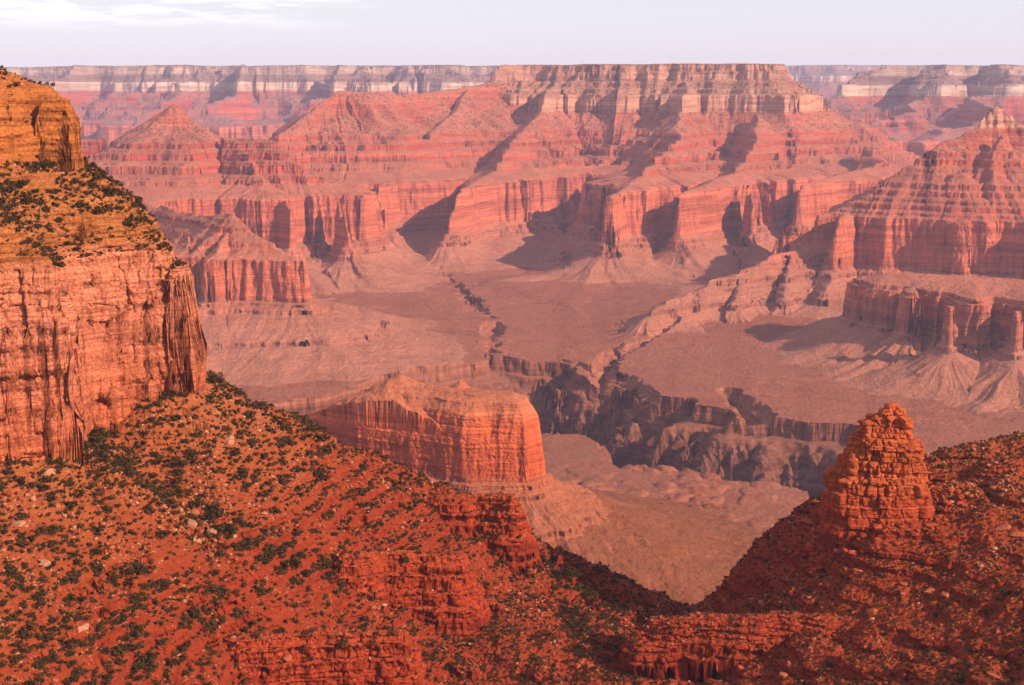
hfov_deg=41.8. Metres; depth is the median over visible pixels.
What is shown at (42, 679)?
shrub
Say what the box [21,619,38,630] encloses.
shrub
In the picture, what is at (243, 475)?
shrub
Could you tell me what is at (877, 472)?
rock stack
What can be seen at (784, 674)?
boulder
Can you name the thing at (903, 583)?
boulder
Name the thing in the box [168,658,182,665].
shrub
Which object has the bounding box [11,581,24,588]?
shrub
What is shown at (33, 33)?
sky
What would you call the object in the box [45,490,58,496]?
shrub
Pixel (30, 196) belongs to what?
shrub
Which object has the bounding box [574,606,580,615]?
shrub
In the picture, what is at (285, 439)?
shrub
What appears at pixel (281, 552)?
shrub
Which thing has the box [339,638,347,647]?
shrub
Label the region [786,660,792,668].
boulder
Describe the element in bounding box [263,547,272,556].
shrub
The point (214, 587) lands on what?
shrub
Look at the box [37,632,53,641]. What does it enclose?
shrub
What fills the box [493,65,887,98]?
distant plateau terrain
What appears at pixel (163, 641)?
shrub
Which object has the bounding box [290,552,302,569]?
shrub
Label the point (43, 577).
shrub
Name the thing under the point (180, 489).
shrub
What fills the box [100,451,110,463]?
shrub
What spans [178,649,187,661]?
shrub
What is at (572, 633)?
scrub
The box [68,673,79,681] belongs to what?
shrub
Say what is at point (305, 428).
shrub
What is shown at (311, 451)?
shrub
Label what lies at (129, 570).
shrub
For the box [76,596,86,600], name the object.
shrub
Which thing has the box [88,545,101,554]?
shrub
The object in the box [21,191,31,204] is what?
shrub
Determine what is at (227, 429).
shrub
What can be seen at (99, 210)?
shrub
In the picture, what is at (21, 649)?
shrub
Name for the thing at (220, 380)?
shrub
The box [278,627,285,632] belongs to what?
shrub
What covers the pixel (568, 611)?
shrub
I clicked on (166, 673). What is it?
shrub
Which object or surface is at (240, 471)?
shrub
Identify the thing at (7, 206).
shrub
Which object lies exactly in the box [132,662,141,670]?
shrub
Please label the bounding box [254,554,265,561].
shrub
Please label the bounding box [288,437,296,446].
shrub
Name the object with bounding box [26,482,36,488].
shrub
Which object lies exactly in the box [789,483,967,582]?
debris
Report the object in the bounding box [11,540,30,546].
shrub
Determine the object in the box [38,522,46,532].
shrub
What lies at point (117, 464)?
shrub
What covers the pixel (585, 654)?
shrub
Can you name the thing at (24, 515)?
shrub
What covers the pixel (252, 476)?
shrub
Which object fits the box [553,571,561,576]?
shrub
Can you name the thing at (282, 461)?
shrub
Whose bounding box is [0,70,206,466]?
cliff terrain
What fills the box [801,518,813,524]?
boulder
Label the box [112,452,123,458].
shrub
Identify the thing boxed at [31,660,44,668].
shrub
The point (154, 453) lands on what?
shrub
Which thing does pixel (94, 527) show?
shrub
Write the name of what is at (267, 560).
shrub
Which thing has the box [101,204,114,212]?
shrub
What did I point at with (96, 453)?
shrub
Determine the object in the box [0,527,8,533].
shrub
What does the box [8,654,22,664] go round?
shrub
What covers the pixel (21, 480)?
shrub
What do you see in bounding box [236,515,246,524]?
shrub
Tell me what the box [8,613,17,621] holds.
shrub
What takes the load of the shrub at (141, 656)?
on the slope terrain at (684, 668)
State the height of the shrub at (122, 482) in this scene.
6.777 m
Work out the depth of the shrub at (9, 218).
695.64 m
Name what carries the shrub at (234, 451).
on the slope terrain at (684, 668)
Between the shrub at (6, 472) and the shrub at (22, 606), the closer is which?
the shrub at (22, 606)
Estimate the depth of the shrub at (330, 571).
772.52 m
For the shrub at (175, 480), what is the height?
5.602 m
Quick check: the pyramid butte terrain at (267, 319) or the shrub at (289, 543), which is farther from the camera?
the pyramid butte terrain at (267, 319)
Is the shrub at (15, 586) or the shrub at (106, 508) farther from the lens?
the shrub at (106, 508)
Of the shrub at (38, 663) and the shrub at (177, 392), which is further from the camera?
the shrub at (177, 392)
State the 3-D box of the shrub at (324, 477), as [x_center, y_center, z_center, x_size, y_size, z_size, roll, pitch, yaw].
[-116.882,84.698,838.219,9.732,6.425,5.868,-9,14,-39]
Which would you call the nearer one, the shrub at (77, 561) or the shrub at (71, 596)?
the shrub at (71, 596)
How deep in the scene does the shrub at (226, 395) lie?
828.48 m
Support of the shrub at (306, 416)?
on the slope terrain at (684, 668)
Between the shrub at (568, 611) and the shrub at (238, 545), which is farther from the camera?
the shrub at (568, 611)
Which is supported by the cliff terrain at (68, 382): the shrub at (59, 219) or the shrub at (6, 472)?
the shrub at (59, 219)
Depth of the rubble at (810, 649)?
752.32 m
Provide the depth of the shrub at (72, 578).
644.94 m
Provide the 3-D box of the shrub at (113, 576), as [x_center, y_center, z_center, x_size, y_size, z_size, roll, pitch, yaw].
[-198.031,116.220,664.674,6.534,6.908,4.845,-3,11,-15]
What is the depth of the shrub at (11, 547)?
633.31 m
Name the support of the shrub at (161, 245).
on the cliff terrain at (68, 382)
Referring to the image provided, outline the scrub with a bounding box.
[0,65,1023,684]
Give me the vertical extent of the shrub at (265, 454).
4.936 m
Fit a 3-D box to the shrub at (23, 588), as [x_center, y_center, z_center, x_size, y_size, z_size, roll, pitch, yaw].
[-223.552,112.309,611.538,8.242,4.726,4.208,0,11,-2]
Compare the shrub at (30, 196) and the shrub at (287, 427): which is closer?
the shrub at (30, 196)
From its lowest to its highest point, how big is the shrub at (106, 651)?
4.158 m
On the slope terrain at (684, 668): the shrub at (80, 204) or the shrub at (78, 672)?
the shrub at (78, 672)
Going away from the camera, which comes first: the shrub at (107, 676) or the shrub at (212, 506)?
the shrub at (107, 676)
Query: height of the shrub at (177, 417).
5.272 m
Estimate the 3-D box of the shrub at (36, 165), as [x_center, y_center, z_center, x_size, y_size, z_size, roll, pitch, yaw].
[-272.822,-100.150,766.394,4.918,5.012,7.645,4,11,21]
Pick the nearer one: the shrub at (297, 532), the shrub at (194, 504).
the shrub at (194, 504)
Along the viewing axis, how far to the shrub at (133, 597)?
653.14 m
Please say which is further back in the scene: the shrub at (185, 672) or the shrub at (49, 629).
the shrub at (185, 672)
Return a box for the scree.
[137,468,1023,646]
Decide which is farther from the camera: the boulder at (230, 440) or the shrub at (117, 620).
the boulder at (230, 440)
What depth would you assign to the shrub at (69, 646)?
593.37 m
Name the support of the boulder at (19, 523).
on the slope terrain at (684, 668)
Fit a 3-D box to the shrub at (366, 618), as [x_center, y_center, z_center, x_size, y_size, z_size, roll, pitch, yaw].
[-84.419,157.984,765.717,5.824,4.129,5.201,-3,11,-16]
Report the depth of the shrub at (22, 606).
603.39 m
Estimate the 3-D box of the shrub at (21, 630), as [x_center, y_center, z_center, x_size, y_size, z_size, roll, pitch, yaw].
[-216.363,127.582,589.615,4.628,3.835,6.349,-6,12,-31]
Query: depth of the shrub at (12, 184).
747.74 m
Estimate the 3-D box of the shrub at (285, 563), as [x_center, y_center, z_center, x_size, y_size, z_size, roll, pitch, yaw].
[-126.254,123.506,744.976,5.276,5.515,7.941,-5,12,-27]
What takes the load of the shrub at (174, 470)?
on the slope terrain at (684, 668)
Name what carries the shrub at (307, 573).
on the slope terrain at (684, 668)
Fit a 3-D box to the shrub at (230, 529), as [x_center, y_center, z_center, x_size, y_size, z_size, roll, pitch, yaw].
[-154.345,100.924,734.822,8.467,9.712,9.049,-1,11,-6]
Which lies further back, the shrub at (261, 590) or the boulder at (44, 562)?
the shrub at (261, 590)
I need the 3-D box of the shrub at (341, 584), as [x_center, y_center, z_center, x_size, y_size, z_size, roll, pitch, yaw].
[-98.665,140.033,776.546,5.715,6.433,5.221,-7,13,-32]
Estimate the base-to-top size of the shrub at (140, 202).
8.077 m
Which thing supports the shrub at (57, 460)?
on the slope terrain at (684, 668)
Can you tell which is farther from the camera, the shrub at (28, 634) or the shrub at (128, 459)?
the shrub at (128, 459)
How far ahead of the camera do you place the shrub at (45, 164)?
774.43 m
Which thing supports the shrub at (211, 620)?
on the slope terrain at (684, 668)
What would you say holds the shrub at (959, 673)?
on the slope terrain at (684, 668)
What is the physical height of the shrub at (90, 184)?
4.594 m
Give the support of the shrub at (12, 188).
on the cliff terrain at (68, 382)
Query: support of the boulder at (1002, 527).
on the slope terrain at (684, 668)
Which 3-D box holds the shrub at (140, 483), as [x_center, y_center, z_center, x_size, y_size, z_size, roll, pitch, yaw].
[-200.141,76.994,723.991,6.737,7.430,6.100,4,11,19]
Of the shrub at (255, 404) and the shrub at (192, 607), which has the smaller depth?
the shrub at (192, 607)
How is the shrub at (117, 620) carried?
on the slope terrain at (684, 668)
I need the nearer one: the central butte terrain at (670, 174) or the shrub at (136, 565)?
the shrub at (136, 565)
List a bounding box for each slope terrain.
[0,360,1023,684]
[547,486,758,604]
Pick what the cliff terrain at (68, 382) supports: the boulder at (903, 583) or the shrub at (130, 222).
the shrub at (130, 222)
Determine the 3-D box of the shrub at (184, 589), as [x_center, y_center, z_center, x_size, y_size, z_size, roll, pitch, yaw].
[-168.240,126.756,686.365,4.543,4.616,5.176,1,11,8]
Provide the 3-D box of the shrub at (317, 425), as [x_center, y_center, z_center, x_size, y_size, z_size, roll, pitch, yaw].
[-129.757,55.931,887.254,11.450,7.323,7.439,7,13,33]
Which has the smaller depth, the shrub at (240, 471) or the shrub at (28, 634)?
the shrub at (28, 634)
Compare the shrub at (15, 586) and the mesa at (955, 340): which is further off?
the mesa at (955, 340)
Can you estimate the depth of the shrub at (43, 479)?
686.93 m
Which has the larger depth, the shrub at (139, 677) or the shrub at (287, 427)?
the shrub at (287, 427)
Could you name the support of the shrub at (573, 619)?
on the slope terrain at (684, 668)
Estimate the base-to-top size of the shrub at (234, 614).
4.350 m
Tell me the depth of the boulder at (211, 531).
728.60 m
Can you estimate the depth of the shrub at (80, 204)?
764.18 m
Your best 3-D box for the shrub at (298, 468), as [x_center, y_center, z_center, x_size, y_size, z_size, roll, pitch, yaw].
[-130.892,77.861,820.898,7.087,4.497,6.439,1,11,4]
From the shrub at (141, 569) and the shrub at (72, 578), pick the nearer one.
the shrub at (72, 578)
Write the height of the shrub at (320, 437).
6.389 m
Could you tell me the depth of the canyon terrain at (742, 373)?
4659.35 m
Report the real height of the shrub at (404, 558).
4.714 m
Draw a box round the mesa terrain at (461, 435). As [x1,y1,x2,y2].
[308,375,607,542]
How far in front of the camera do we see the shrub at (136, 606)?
646.56 m
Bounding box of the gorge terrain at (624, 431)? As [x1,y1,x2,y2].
[267,353,924,498]
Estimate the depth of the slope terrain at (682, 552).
2609.74 m
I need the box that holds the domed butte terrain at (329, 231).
[81,104,451,294]
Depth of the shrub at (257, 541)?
741.74 m
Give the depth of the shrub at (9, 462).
688.31 m
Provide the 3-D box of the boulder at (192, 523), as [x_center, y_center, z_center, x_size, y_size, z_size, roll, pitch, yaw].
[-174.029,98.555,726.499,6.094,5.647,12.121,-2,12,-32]
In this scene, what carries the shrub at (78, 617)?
on the slope terrain at (684, 668)
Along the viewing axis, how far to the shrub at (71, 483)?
689.65 m
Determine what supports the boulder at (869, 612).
on the slope terrain at (684, 668)
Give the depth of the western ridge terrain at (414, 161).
8180.52 m
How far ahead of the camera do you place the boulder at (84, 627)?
614.62 m
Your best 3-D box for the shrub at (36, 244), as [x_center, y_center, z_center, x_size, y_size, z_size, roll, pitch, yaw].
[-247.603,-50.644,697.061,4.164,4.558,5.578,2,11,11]
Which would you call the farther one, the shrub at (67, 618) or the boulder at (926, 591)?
the boulder at (926, 591)
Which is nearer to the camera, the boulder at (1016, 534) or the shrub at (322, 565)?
the boulder at (1016, 534)
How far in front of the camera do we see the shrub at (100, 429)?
755.97 m
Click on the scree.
(196, 513)
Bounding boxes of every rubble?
[0,69,1023,684]
[0,388,1023,684]
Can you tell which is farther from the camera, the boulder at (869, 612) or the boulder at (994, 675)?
the boulder at (869, 612)
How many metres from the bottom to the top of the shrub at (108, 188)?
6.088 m
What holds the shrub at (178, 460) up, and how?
on the slope terrain at (684, 668)
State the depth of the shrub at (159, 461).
754.27 m
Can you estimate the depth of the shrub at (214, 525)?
731.86 m
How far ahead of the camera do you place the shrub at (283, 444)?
827.70 m
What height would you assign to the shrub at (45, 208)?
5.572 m
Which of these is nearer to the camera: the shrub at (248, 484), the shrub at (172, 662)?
the shrub at (172, 662)
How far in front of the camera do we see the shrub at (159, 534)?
698.84 m
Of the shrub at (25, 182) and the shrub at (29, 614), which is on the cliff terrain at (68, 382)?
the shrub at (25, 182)
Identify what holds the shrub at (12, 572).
on the slope terrain at (684, 668)
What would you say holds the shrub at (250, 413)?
on the slope terrain at (684, 668)
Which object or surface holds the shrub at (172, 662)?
on the slope terrain at (684, 668)
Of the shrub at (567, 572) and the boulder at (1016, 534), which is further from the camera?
the shrub at (567, 572)
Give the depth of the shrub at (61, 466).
695.70 m
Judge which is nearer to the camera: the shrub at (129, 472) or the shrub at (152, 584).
the shrub at (152, 584)
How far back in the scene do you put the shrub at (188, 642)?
655.81 m
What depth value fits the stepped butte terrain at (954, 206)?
5906.56 m
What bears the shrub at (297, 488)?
on the slope terrain at (684, 668)
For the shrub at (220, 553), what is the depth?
720.53 m
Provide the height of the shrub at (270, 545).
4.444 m
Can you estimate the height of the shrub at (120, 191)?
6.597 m
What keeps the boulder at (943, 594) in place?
on the slope terrain at (684, 668)
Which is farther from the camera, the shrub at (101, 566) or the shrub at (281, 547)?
the shrub at (281, 547)
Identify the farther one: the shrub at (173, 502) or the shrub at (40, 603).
the shrub at (173, 502)
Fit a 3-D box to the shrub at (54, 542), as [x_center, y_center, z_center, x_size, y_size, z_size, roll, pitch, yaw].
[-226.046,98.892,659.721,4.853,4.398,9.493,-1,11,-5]
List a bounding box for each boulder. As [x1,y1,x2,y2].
[13,520,25,527]
[38,559,50,566]
[41,468,55,476]
[78,623,88,632]
[186,518,196,529]
[206,528,216,534]
[227,435,233,444]
[282,653,291,661]
[778,672,787,678]
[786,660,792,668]
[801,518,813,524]
[852,568,863,571]
[866,609,877,615]
[898,582,907,585]
[923,588,934,593]
[940,591,948,597]
[986,672,999,678]
[994,525,1010,530]
[1008,531,1023,537]
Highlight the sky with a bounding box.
[0,0,1023,66]
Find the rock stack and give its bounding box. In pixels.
[817,402,935,544]
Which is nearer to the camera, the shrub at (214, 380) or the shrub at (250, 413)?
the shrub at (250, 413)
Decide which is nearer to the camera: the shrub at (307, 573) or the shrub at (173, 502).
the shrub at (173, 502)
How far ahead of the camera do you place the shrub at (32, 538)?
651.65 m
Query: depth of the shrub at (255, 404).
852.97 m
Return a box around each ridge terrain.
[267,81,528,253]
[618,238,856,342]
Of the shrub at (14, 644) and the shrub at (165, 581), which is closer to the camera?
the shrub at (14, 644)
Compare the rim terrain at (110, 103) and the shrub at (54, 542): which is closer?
the shrub at (54, 542)
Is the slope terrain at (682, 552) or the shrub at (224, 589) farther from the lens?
the slope terrain at (682, 552)
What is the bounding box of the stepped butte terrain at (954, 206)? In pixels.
[657,106,1023,319]
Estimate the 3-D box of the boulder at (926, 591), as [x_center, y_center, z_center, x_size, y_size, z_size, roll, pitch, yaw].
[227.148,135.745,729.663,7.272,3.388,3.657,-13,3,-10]
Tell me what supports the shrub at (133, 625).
on the slope terrain at (684, 668)
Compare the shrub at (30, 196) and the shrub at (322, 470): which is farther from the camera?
the shrub at (322, 470)
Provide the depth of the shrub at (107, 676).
588.25 m
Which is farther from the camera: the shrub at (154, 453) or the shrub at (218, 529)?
the shrub at (154, 453)
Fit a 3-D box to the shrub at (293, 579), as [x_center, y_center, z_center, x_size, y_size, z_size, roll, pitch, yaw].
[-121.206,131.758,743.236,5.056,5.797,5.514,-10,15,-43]
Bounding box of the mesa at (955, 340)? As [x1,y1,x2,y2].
[761,273,1023,413]
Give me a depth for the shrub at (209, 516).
733.88 m
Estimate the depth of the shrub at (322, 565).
770.67 m
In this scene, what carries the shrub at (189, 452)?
on the slope terrain at (684, 668)
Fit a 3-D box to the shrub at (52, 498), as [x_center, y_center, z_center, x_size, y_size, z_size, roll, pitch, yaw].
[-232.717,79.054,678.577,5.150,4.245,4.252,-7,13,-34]
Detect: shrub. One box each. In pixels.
[0,203,13,212]
[0,469,10,475]
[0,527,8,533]
[1,186,16,192]
[3,210,12,223]
[3,624,12,633]
[5,458,13,465]
[5,565,17,577]
[6,178,17,186]
[8,545,14,551]
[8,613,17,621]
[8,641,22,646]
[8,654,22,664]
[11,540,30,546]
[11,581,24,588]
[15,512,29,519]
[16,179,30,184]
[16,477,26,484]
[16,574,24,581]
[16,645,32,652]
[18,583,29,591]
[18,628,25,634]
[19,191,32,198]
[19,603,27,608]
[19,629,33,636]
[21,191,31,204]
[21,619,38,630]
[23,612,33,617]
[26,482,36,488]
[27,535,36,541]
[30,164,39,169]
[30,589,45,602]
[31,600,47,606]
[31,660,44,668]
[33,196,48,205]
[33,241,40,247]
[33,673,44,682]
[35,220,42,228]
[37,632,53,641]
[38,161,48,167]
[38,477,47,482]
[38,483,51,490]
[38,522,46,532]
[38,573,49,582]
[41,205,50,212]
[41,656,50,663]
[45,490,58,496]
[45,626,58,631]
[46,524,65,532]
[47,458,63,464]
[48,495,57,501]
[48,539,58,547]
[48,616,59,623]
[48,652,59,663]
[53,261,66,267]
[56,216,62,222]
[56,462,64,468]
[61,476,76,488]
[62,614,70,622]
[63,500,77,507]
[63,597,70,602]
[65,573,79,582]
[65,639,73,650]
[65,650,76,656]
[67,592,77,600]
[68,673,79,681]
[73,554,82,564]
[73,664,86,675]
[74,613,82,620]
[76,200,85,207]
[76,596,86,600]
[84,484,94,489]
[85,448,103,458]
[87,182,96,187]
[88,525,103,532]
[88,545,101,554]
[91,205,101,213]
[91,559,104,572]
[92,433,105,446]
[94,428,103,433]
[94,621,103,629]
[97,185,118,193]
[99,465,106,471]
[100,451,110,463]
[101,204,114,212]
[101,504,112,513]
[101,647,113,653]
[103,673,114,680]
[106,569,119,580]
[107,618,125,624]
[110,188,126,195]
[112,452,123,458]
[112,642,136,655]
[113,460,121,467]
[115,658,122,665]
[117,477,127,490]
[121,562,135,576]
[122,219,138,226]
[122,462,135,476]
[122,621,136,630]
[125,452,132,461]
[128,595,143,603]
[130,603,140,609]
[132,625,144,635]
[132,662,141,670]
[134,559,143,569]
[135,197,143,207]
[135,650,148,666]
[135,674,144,680]
[136,564,148,574]
[137,479,146,487]
[145,653,154,664]
[149,451,158,457]
[149,578,159,588]
[154,456,162,464]
[156,241,165,249]
[156,527,168,539]
[156,578,169,585]
[158,639,166,645]
[160,581,168,588]
[162,671,170,678]
[165,498,177,507]
[166,389,182,397]
[166,468,182,474]
[168,414,181,420]
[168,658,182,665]
[169,658,176,664]
[172,477,180,483]
[174,455,181,464]
[174,487,188,493]
[175,645,187,651]
[178,459,188,466]
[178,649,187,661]
[180,586,188,592]
[182,669,190,675]
[183,639,191,646]
[185,446,195,457]
[186,499,203,507]
[187,601,195,612]
[190,608,200,616]
[196,614,206,623]
[205,509,214,521]
[205,583,221,593]
[206,617,218,625]
[209,501,225,517]
[210,376,217,383]
[212,523,225,527]
[214,525,227,532]
[217,372,224,383]
[217,548,225,557]
[217,584,230,596]
[221,390,232,399]
[222,426,232,431]
[224,518,237,533]
[227,612,239,617]
[230,447,240,455]
[231,541,241,548]
[233,473,247,477]
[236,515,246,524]
[238,465,246,473]
[240,578,246,586]
[242,410,254,418]
[243,482,253,487]
[246,435,257,448]
[249,471,260,478]
[249,539,261,543]
[251,400,257,408]
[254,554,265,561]
[256,582,268,596]
[258,527,270,533]
[261,452,268,458]
[262,558,272,564]
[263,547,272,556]
[264,543,273,548]
[270,415,281,422]
[270,507,279,513]
[272,549,285,555]
[277,437,285,447]
[277,544,287,550]
[278,474,285,485]
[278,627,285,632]
[279,456,288,464]
[280,560,289,567]
[282,435,290,443]
[283,541,291,546]
[284,423,292,430]
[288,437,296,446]
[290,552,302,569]
[290,576,297,581]
[291,526,301,535]
[293,466,302,471]
[293,484,305,491]
[299,414,308,419]
[301,569,312,576]
[302,422,311,432]
[305,449,313,455]
[311,421,323,431]
[313,434,328,440]
[317,445,331,453]
[317,466,326,473]
[318,561,331,568]
[320,475,330,480]
[326,567,336,578]
[338,579,346,587]
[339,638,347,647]
[360,615,369,620]
[400,556,408,562]
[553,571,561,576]
[562,605,571,613]
[565,569,572,576]
[568,615,577,622]
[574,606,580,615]
[581,648,589,657]
[955,671,965,676]
[957,675,965,683]
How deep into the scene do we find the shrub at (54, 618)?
607.63 m
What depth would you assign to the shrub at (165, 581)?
679.53 m
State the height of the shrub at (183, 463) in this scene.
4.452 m
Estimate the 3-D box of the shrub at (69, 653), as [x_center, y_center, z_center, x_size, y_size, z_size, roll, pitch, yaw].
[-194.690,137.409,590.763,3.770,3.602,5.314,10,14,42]
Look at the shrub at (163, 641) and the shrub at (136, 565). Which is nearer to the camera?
the shrub at (163, 641)
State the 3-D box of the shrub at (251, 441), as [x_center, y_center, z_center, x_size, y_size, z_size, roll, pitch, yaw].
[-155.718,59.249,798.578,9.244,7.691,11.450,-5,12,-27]
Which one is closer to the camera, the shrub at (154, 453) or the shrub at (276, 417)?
the shrub at (154, 453)
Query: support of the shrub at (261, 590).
on the slope terrain at (684, 668)
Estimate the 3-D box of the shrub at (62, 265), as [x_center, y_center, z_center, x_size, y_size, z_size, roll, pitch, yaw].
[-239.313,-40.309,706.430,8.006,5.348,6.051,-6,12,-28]
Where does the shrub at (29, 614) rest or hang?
on the slope terrain at (684, 668)
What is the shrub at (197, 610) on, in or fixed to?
on the slope terrain at (684, 668)
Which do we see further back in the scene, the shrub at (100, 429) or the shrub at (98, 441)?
the shrub at (100, 429)
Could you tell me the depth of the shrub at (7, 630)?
581.01 m
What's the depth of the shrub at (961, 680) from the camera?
632.16 m
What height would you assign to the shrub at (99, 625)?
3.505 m
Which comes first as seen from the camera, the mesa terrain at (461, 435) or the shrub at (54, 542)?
the shrub at (54, 542)
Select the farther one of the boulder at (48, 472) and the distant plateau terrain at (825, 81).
the distant plateau terrain at (825, 81)
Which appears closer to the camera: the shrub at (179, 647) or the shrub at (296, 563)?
the shrub at (179, 647)
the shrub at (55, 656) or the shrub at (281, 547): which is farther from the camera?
the shrub at (281, 547)
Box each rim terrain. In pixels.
[2,65,498,146]
[823,64,1023,156]
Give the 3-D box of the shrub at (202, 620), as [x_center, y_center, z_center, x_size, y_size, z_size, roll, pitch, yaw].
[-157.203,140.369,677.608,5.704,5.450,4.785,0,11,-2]
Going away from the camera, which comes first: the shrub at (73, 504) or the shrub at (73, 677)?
the shrub at (73, 677)
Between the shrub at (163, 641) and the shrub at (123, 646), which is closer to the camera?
the shrub at (123, 646)
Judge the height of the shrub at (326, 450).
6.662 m
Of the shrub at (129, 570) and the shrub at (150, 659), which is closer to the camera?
the shrub at (150, 659)
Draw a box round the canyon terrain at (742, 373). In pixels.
[231,266,1023,536]
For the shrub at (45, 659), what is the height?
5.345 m
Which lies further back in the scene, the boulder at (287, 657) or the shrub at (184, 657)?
the boulder at (287, 657)
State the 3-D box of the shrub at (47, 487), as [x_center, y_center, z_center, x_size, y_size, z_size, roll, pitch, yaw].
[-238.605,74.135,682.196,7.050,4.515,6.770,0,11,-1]
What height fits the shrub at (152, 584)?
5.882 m
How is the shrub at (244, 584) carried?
on the slope terrain at (684, 668)
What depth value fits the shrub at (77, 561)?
655.24 m
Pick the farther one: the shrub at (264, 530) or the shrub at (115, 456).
the shrub at (264, 530)
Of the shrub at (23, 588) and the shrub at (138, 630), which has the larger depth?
the shrub at (138, 630)
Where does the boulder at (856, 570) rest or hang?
on the slope terrain at (684, 668)
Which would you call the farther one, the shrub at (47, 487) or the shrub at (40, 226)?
the shrub at (40, 226)
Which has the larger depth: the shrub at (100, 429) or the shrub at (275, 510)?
the shrub at (275, 510)
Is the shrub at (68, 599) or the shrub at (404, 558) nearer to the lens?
the shrub at (68, 599)
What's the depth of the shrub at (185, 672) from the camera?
636.60 m
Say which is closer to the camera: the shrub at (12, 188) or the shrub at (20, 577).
the shrub at (20, 577)
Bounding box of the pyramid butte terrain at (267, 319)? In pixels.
[150,205,468,386]
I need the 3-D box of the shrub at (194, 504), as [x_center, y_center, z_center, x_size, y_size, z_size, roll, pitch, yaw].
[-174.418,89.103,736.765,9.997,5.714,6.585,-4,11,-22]
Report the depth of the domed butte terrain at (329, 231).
6733.43 m
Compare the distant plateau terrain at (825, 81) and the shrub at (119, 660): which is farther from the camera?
the distant plateau terrain at (825, 81)
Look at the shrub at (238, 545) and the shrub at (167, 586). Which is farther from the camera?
the shrub at (238, 545)
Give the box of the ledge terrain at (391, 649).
[223,457,1023,684]
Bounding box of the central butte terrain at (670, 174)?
[421,63,920,284]
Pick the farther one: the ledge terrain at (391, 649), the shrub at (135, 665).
the ledge terrain at (391, 649)
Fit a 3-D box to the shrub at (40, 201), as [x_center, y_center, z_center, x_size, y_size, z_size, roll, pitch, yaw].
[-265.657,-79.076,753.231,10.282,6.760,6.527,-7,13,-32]
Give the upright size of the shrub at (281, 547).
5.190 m
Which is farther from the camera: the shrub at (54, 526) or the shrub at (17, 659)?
the shrub at (54, 526)
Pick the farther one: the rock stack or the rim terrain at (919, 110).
the rim terrain at (919, 110)
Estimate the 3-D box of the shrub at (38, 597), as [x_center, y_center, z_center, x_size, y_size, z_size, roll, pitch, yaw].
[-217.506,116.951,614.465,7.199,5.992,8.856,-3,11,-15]
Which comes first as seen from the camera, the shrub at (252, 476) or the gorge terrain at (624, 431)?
the shrub at (252, 476)
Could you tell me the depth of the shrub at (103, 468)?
710.09 m
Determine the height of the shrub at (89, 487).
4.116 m
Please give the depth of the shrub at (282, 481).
794.95 m

